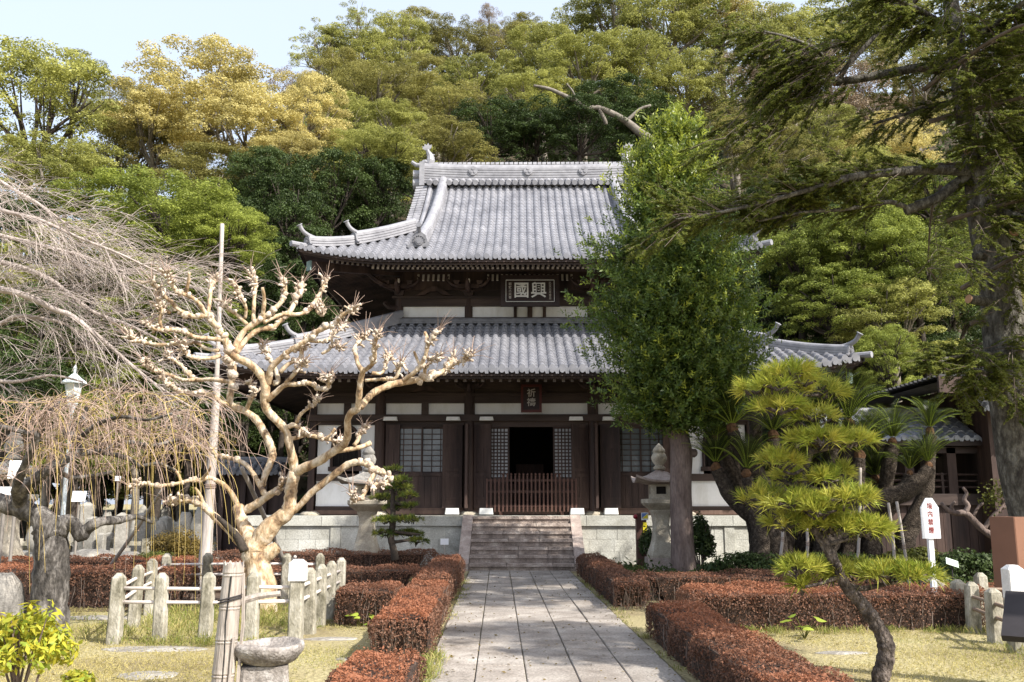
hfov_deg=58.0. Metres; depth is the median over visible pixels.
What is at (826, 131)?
camphor tree
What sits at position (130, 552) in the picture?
rock
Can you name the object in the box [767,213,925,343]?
evergreen tree
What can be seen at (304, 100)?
camphor tree
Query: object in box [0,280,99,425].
evergreen tree
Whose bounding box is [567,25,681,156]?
camphor tree
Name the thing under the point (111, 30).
sky
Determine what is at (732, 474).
cycad
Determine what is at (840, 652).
flat stone
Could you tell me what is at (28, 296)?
bare cherry
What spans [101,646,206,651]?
flat stone
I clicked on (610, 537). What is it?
stone platform
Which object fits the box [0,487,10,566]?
notice board
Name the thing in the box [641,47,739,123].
camphor tree
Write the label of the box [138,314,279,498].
evergreen tree
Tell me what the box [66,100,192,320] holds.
oak tree
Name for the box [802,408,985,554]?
roofed gallery
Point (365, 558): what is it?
hedge
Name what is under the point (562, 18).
tall tree
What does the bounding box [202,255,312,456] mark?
evergreen tree
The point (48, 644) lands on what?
yellow bush
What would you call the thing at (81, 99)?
camphor tree
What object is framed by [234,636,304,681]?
stone basin
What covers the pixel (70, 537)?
grave stone
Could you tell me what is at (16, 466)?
notice board
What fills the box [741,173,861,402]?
evergreen tree
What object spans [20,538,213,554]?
stone railing
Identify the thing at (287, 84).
bare scrub tree
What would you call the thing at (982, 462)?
side hall
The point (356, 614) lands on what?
leafy plant
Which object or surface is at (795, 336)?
evergreen tree
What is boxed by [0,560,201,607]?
hedge
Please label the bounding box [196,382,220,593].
wooden pole
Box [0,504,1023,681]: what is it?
ground
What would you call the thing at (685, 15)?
camphor tree
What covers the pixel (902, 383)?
evergreen tree
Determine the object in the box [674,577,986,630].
hedge
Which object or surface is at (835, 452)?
cycad
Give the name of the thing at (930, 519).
white sign
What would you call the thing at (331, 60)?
oak tree
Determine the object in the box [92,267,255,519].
evergreen tree
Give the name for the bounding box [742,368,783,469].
cycad
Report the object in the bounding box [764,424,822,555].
cycad
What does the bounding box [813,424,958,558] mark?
cycad
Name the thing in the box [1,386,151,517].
evergreen tree
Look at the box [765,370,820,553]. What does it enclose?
cycad
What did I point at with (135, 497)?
camphor tree
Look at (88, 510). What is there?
grave stone
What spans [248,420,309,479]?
evergreen tree
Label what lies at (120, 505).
evergreen tree
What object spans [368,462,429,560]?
pine
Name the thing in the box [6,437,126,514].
evergreen tree
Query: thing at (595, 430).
door leaf
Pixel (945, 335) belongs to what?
evergreen tree
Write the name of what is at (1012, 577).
white post
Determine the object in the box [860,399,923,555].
cycad
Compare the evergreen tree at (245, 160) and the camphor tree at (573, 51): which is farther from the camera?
the camphor tree at (573, 51)
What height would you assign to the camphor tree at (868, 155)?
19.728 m
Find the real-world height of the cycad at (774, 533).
3.978 m
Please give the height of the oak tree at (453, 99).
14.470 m
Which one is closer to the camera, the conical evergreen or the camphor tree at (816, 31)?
the conical evergreen
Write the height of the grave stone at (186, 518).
1.392 m
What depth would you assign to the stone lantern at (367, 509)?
21.00 m
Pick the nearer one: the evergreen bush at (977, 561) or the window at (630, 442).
the evergreen bush at (977, 561)
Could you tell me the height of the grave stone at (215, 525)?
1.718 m
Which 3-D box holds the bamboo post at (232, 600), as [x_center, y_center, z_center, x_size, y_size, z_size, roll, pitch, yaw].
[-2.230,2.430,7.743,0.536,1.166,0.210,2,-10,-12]
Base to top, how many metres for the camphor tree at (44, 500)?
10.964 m
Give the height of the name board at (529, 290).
1.023 m
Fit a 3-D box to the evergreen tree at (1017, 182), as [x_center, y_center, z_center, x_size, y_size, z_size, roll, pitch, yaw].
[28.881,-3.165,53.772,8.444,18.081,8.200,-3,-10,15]
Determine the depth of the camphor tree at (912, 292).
37.12 m
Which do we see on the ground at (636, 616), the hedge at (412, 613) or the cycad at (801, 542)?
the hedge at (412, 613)
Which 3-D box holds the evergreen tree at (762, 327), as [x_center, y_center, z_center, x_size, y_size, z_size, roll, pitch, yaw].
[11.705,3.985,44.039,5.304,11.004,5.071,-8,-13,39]
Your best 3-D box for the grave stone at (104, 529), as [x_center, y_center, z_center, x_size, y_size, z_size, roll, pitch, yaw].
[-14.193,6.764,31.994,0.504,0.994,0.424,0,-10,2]
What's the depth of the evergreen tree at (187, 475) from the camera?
33.46 m
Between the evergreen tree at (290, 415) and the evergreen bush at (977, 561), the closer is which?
the evergreen bush at (977, 561)
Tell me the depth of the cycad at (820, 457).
20.37 m
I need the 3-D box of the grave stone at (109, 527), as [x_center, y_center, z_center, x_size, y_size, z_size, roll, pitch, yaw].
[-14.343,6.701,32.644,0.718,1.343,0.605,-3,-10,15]
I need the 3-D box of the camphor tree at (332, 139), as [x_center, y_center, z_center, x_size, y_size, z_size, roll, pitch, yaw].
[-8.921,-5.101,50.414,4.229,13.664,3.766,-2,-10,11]
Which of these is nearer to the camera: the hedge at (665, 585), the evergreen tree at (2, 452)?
the hedge at (665, 585)
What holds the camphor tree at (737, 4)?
on the hillside
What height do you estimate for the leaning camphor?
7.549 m
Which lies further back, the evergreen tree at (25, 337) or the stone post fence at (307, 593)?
the evergreen tree at (25, 337)
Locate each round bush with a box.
[137,550,173,558]
[145,524,217,561]
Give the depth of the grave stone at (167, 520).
29.54 m
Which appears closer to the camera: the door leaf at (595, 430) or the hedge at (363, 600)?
the hedge at (363, 600)
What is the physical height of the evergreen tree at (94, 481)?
8.534 m
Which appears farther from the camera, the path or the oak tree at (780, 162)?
the oak tree at (780, 162)
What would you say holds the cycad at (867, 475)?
on the planting bed
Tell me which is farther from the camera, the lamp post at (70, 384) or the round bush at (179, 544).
the round bush at (179, 544)
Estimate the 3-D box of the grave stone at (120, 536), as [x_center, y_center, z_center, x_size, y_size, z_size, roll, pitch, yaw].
[-10.846,5.455,25.624,0.714,1.368,0.601,3,-10,-17]
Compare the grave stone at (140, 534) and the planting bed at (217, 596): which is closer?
the planting bed at (217, 596)
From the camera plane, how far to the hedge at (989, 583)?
14.78 m
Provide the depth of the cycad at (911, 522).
20.14 m
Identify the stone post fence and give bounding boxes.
[105,553,345,644]
[937,573,1023,653]
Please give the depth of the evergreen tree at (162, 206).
35.55 m
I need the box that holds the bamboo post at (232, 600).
[211,560,280,681]
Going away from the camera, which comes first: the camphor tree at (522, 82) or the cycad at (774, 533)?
the cycad at (774, 533)
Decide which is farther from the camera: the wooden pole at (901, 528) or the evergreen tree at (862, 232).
the evergreen tree at (862, 232)
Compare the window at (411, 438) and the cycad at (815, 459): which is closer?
the cycad at (815, 459)
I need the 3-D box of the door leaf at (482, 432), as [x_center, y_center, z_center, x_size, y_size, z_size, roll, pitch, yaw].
[-0.822,3.506,25.921,0.500,2.330,0.070,-4,-11,20]
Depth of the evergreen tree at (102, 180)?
38.56 m
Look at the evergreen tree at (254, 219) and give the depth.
35.60 m
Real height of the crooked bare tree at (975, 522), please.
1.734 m
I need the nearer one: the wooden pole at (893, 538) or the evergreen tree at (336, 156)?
the wooden pole at (893, 538)
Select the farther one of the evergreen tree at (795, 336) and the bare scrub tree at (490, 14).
the bare scrub tree at (490, 14)
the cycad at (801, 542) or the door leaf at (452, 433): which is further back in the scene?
the door leaf at (452, 433)
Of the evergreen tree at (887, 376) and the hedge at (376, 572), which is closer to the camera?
the hedge at (376, 572)
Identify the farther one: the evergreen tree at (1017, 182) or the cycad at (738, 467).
the evergreen tree at (1017, 182)
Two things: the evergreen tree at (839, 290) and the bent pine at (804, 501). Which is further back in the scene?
the evergreen tree at (839, 290)
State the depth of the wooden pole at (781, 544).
17.65 m
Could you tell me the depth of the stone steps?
23.10 m
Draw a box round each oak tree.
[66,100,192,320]
[76,76,158,280]
[149,139,271,401]
[288,45,378,165]
[323,55,429,155]
[382,70,488,161]
[383,5,450,64]
[383,51,451,156]
[401,114,498,178]
[417,11,495,78]
[463,20,532,93]
[493,12,548,54]
[705,91,803,274]
[721,124,827,339]
[853,43,976,159]
[920,0,1023,128]
[937,244,1023,334]
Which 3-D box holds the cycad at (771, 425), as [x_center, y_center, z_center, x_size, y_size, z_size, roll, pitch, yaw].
[5.700,2.913,19.963,1.716,3.842,1.733,0,-10,-1]
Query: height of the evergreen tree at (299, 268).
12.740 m
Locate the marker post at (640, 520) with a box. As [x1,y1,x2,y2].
[633,513,647,565]
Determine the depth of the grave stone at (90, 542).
25.70 m
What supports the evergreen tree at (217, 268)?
on the hillside
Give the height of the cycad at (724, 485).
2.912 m
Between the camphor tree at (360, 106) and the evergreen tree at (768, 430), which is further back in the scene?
the camphor tree at (360, 106)
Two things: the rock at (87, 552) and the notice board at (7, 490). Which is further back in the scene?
the rock at (87, 552)
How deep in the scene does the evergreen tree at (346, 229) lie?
48.17 m
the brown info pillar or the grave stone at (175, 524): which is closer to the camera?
the brown info pillar
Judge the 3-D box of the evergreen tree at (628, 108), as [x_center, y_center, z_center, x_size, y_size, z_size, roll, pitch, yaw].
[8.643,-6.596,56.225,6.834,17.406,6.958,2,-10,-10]
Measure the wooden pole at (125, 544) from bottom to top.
1.276 m
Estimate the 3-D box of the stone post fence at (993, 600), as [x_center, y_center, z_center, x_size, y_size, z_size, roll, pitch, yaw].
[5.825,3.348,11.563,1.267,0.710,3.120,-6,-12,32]
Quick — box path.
[424,570,684,681]
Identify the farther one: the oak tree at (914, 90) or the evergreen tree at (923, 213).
the oak tree at (914, 90)
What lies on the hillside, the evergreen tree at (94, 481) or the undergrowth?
the undergrowth
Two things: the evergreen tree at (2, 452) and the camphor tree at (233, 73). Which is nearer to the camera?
the evergreen tree at (2, 452)
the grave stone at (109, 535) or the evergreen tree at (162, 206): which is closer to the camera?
the grave stone at (109, 535)
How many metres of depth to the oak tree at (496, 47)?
99.55 m
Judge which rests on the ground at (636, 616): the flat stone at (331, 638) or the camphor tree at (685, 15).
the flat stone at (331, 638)
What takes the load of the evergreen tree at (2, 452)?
on the ground at (636, 616)
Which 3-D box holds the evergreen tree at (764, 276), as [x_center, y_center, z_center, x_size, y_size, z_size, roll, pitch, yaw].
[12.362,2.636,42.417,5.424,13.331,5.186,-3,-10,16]
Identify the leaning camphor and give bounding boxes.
[533,83,660,184]
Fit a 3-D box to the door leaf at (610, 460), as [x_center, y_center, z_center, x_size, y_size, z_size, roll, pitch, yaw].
[2.762,3.498,25.880,0.560,2.330,0.070,-3,-10,16]
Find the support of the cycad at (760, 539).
on the ground cover at (963, 577)
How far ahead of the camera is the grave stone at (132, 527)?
29.83 m
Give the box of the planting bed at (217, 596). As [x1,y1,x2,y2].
[70,565,463,610]
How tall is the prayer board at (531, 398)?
0.796 m
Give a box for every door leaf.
[384,425,399,507]
[442,424,462,507]
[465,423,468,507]
[474,424,491,507]
[571,424,588,507]
[593,423,598,507]
[600,424,621,507]
[662,429,669,472]
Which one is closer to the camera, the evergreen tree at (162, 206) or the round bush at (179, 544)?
the round bush at (179, 544)
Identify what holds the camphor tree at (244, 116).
on the hillside
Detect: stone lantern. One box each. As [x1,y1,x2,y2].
[0,432,38,559]
[337,446,392,553]
[631,443,670,571]
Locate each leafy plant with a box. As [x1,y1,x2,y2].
[345,612,374,624]
[780,614,826,637]
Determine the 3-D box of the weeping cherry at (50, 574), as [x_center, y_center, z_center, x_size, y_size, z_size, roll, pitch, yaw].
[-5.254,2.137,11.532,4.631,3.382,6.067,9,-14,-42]
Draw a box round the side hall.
[839,367,1008,553]
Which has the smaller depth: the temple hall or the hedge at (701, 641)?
the hedge at (701, 641)
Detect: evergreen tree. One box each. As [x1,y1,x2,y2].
[0,188,72,461]
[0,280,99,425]
[0,348,89,448]
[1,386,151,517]
[5,439,60,493]
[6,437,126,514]
[30,317,173,515]
[43,434,199,515]
[44,164,191,516]
[87,163,269,521]
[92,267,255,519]
[93,231,229,514]
[134,357,261,511]
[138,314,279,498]
[170,222,270,461]
[175,202,281,512]
[176,418,299,475]
[193,321,280,456]
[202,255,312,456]
[222,144,293,419]
[231,152,334,456]
[240,222,339,457]
[241,285,339,456]
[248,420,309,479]
[262,409,309,456]
[281,146,380,309]
[313,198,393,236]
[325,154,413,229]
[450,94,543,164]
[495,92,583,164]
[539,91,635,163]
[560,71,660,161]
[596,90,694,163]
[719,211,790,471]
[736,316,798,339]
[739,259,827,416]
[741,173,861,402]
[746,300,832,343]
[749,217,870,341]
[761,401,821,477]
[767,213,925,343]
[768,261,908,397]
[789,204,928,393]
[798,301,913,392]
[810,362,884,407]
[849,222,978,394]
[853,323,926,404]
[873,151,1019,338]
[874,365,945,407]
[890,176,974,320]
[896,269,982,373]
[900,327,973,399]
[937,327,982,370]
[941,143,1023,229]
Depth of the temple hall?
26.52 m
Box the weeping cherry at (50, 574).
[0,374,292,638]
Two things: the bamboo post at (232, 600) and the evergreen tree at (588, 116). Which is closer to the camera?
the bamboo post at (232, 600)
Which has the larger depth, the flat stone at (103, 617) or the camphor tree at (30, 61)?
the camphor tree at (30, 61)
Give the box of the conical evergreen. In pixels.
[553,93,792,572]
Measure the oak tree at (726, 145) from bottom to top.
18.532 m
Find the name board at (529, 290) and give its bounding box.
[501,275,559,306]
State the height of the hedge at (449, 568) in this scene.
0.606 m
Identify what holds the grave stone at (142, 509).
on the gravel yard
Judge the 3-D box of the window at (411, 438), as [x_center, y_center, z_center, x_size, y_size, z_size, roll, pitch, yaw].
[-2.958,3.096,26.220,0.840,1.300,0.050,0,-10,0]
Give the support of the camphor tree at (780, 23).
on the hillside
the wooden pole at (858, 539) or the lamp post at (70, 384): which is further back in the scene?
the lamp post at (70, 384)
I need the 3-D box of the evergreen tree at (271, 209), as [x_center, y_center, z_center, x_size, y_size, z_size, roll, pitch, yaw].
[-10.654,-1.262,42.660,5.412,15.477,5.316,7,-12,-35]
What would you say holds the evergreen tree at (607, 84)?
on the hillside
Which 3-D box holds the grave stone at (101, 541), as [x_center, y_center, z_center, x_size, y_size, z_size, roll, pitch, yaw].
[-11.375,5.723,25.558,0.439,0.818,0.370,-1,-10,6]
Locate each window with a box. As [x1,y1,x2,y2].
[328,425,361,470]
[399,427,422,472]
[422,427,442,472]
[620,427,641,472]
[641,427,662,472]
[701,428,723,470]
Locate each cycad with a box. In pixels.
[681,424,756,524]
[686,374,787,556]
[703,414,752,552]
[706,430,781,563]
[718,376,761,541]
[738,389,816,553]
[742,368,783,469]
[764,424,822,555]
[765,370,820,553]
[778,405,837,551]
[785,360,885,527]
[802,448,875,485]
[807,367,891,551]
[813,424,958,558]
[817,400,904,556]
[837,403,917,483]
[839,441,909,553]
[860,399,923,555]
[861,442,937,562]
[891,391,959,552]
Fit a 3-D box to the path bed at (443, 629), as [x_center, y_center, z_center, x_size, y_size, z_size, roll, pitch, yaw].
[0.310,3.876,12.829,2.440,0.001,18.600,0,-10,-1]
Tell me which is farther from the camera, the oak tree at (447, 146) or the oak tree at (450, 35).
the oak tree at (450, 35)
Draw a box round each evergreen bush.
[638,525,651,555]
[693,510,716,572]
[696,550,784,573]
[770,550,877,572]
[870,545,961,567]
[935,547,992,581]
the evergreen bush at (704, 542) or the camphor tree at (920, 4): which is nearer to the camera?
the evergreen bush at (704, 542)
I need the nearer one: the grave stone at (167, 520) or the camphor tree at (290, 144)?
the grave stone at (167, 520)
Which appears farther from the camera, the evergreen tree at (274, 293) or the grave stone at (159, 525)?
the evergreen tree at (274, 293)
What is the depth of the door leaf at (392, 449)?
26.11 m
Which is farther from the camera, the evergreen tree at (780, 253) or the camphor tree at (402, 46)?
the camphor tree at (402, 46)
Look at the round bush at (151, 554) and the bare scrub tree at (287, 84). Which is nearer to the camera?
the round bush at (151, 554)
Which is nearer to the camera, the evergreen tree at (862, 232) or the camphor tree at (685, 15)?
the evergreen tree at (862, 232)
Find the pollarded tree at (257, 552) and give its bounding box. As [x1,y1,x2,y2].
[109,252,492,613]
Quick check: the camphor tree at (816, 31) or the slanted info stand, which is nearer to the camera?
the slanted info stand
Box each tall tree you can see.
[287,16,356,110]
[336,0,387,57]
[538,0,616,133]
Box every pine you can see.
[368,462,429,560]
[726,354,951,681]
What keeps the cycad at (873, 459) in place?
on the planting bed
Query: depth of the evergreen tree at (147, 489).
34.80 m
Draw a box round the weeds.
[0,578,1023,681]
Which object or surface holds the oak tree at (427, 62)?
on the hillside
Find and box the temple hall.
[193,142,872,514]
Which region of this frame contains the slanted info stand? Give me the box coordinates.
[1001,591,1023,642]
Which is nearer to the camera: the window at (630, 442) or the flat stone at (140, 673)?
the flat stone at (140, 673)
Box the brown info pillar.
[989,517,1023,597]
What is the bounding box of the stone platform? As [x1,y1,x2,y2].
[247,513,748,564]
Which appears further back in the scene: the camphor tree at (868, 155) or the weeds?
the camphor tree at (868, 155)
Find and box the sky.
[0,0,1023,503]
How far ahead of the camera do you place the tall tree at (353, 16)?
98.34 m
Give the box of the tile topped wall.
[216,457,287,552]
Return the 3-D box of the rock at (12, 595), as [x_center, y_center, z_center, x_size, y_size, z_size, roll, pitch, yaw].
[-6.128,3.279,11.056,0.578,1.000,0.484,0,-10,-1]
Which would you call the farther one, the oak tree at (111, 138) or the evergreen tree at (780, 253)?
the oak tree at (111, 138)
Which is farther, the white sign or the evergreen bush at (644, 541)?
the evergreen bush at (644, 541)
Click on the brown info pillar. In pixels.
(1007, 539)
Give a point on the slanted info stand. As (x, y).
(1012, 629)
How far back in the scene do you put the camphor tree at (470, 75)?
69.41 m
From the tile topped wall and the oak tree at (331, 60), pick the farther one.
the oak tree at (331, 60)
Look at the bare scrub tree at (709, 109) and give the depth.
71.83 m
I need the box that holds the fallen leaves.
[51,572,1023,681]
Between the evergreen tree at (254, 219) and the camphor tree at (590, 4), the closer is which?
the evergreen tree at (254, 219)
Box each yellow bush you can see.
[0,599,82,681]
[60,668,98,681]
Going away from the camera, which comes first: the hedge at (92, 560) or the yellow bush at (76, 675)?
the yellow bush at (76, 675)
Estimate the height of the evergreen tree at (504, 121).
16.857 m
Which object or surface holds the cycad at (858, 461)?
on the planting bed
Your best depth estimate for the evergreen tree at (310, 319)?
40.64 m
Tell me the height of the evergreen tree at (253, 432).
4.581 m
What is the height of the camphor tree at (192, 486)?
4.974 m
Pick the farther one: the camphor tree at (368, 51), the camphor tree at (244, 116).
the camphor tree at (368, 51)
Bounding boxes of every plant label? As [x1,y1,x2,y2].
[440,538,448,553]
[945,557,958,580]
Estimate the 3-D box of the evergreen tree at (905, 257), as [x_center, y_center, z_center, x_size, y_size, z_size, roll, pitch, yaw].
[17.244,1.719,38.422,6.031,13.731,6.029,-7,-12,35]
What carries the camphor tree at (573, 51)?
on the hillside
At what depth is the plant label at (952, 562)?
13.92 m
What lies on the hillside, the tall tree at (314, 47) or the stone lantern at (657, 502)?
the tall tree at (314, 47)
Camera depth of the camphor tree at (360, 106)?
60.26 m
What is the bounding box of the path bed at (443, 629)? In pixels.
[421,571,686,681]
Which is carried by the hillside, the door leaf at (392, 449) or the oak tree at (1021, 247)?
the oak tree at (1021, 247)
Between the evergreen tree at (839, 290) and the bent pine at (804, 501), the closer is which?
the bent pine at (804, 501)
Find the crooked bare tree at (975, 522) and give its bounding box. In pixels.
[940,478,1006,538]
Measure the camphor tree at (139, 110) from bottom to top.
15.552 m
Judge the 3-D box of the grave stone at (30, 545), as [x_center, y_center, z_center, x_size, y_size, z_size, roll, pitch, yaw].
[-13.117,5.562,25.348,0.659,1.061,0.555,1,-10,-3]
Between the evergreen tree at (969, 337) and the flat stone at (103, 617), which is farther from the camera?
the evergreen tree at (969, 337)
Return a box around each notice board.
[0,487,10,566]
[7,460,26,563]
[71,491,86,556]
[113,476,120,537]
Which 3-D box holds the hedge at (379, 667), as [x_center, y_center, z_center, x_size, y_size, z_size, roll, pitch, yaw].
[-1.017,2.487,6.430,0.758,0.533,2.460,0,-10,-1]
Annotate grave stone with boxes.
[23,526,33,555]
[67,532,74,551]
[72,502,94,551]
[79,516,101,549]
[96,533,106,549]
[101,525,107,533]
[102,511,113,532]
[106,532,112,549]
[110,512,130,553]
[128,520,134,547]
[129,513,148,551]
[137,505,148,514]
[148,516,157,537]
[150,519,165,552]
[159,516,171,535]
[161,506,169,516]
[172,522,177,531]
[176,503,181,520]
[176,512,192,540]
[191,507,218,559]
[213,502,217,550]
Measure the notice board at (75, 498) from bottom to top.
1.909 m
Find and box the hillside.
[15,75,1023,512]
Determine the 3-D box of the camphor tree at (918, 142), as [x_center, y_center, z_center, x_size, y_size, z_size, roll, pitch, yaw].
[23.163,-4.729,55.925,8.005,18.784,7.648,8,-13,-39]
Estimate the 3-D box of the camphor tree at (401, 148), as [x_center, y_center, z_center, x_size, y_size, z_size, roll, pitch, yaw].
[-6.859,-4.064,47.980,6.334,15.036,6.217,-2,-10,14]
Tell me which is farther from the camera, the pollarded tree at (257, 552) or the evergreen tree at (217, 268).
the evergreen tree at (217, 268)
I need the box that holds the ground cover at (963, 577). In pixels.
[603,548,993,591]
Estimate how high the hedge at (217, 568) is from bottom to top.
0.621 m
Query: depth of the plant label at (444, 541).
21.39 m
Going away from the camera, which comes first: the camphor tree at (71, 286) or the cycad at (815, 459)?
the cycad at (815, 459)
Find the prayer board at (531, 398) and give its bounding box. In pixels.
[521,384,541,412]
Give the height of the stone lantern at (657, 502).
3.000 m
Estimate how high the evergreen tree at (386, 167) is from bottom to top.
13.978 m
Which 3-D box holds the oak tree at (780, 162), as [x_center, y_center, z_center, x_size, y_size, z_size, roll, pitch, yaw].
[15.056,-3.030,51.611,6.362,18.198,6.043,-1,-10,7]
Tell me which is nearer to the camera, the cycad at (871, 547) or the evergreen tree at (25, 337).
the cycad at (871, 547)
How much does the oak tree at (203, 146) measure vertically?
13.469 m
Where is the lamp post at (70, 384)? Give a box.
[60,365,86,515]
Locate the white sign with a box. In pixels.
[920,498,940,591]
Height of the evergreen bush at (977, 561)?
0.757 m
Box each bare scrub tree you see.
[267,65,329,120]
[474,3,505,75]
[679,49,774,212]
[742,51,858,217]
[804,58,913,146]
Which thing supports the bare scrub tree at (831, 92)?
on the hillside
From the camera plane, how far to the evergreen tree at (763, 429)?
46.75 m
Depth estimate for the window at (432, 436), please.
26.27 m
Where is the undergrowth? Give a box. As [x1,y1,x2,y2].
[15,57,1023,499]
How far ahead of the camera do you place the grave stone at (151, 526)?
31.79 m
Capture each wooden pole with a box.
[110,488,163,564]
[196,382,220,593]
[211,223,223,553]
[239,466,283,562]
[779,527,783,555]
[805,529,809,554]
[856,468,861,556]
[887,503,895,557]
[895,501,910,583]
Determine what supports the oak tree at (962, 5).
on the hillside
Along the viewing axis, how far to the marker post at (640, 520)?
22.28 m
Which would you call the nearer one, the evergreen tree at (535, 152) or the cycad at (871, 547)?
the cycad at (871, 547)
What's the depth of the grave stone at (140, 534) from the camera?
27.44 m
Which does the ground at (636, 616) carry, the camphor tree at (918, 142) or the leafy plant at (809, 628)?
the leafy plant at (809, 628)
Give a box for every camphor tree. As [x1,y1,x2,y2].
[0,34,128,385]
[0,128,125,395]
[0,218,170,514]
[0,265,124,507]
[24,47,117,277]
[77,362,194,536]
[93,82,223,356]
[109,32,281,281]
[109,433,238,506]
[167,79,317,321]
[238,130,330,335]
[261,68,353,335]
[304,90,382,235]
[312,26,394,99]
[313,128,380,321]
[324,122,438,226]
[351,96,438,217]
[356,9,434,79]
[428,51,515,121]
[484,65,583,161]
[488,20,584,160]
[521,29,654,161]
[561,0,665,145]
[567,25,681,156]
[612,0,732,95]
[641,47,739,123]
[671,0,777,189]
[709,0,823,95]
[771,103,864,164]
[784,0,900,151]
[794,142,932,386]
[825,276,958,402]
[828,109,951,326]
[841,0,942,144]
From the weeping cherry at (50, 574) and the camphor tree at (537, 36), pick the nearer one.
the weeping cherry at (50, 574)
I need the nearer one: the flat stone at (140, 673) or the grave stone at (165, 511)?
the flat stone at (140, 673)
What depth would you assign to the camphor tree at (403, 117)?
57.02 m
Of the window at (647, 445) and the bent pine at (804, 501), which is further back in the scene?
the window at (647, 445)
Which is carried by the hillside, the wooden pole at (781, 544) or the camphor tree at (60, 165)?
the camphor tree at (60, 165)
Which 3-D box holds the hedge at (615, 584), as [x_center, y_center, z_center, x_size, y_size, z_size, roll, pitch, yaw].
[1.800,4.424,17.491,0.753,0.550,7.339,0,-10,-1]
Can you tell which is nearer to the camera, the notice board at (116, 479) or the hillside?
the notice board at (116, 479)
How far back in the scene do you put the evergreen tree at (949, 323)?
40.14 m
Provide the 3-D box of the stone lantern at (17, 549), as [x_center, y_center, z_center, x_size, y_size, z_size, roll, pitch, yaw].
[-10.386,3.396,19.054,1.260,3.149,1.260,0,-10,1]
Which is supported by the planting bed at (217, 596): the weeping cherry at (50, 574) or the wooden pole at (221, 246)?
the wooden pole at (221, 246)
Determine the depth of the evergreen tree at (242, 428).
36.82 m
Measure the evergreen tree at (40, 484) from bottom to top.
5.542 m
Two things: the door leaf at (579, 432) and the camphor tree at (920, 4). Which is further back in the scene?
the camphor tree at (920, 4)
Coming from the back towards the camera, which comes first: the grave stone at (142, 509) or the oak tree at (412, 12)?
the oak tree at (412, 12)
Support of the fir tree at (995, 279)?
on the ground at (636, 616)
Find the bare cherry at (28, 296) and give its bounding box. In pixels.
[0,144,285,474]
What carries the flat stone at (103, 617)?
on the ground at (636, 616)
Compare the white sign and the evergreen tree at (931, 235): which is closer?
the white sign
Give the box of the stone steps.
[458,515,584,570]
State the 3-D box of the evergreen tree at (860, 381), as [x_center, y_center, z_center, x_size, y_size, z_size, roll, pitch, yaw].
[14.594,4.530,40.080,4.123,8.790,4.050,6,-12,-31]
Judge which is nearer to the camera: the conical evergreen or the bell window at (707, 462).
the conical evergreen
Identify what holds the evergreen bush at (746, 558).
on the planting bed
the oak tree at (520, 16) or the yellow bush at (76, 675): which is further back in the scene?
the oak tree at (520, 16)
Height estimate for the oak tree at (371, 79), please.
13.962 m
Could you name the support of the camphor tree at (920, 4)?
on the hillside
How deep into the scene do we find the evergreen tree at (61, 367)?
28.74 m
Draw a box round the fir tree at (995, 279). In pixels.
[621,0,1023,516]
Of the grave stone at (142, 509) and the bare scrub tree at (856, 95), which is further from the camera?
the bare scrub tree at (856, 95)
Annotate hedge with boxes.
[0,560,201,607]
[1,553,198,568]
[179,557,241,592]
[212,546,438,576]
[271,562,420,590]
[314,645,427,681]
[332,577,403,626]
[367,576,453,657]
[413,552,465,601]
[575,552,650,609]
[635,568,892,600]
[644,598,853,681]
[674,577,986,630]
[913,579,994,586]
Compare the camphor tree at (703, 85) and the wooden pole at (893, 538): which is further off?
the camphor tree at (703, 85)
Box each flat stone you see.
[70,615,126,620]
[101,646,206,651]
[114,671,178,680]
[303,637,356,640]
[814,651,867,654]
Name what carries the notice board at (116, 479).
on the gravel yard
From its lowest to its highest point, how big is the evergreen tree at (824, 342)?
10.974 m
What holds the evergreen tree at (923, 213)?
on the ground at (636, 616)
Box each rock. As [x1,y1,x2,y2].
[0,572,27,630]
[70,549,115,557]
[113,551,139,558]
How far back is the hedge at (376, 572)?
16.16 m
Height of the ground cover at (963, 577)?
0.675 m
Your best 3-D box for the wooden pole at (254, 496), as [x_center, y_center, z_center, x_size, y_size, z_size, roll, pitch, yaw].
[-4.017,2.923,15.066,0.106,1.702,1.707,-2,-10,13]
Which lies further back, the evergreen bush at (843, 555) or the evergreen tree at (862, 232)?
the evergreen tree at (862, 232)
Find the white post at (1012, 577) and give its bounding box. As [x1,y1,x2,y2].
[1001,565,1023,596]
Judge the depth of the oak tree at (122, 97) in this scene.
64.85 m
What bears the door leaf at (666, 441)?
in the temple hall
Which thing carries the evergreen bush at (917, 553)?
on the planting bed
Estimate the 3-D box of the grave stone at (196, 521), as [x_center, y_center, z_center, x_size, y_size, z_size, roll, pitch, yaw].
[-8.754,5.419,26.083,0.933,1.598,0.786,2,-10,-13]
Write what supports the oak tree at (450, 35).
on the hillside
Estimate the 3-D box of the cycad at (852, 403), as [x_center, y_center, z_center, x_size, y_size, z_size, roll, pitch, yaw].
[7.318,2.736,20.022,1.957,4.201,2.186,0,-10,-1]

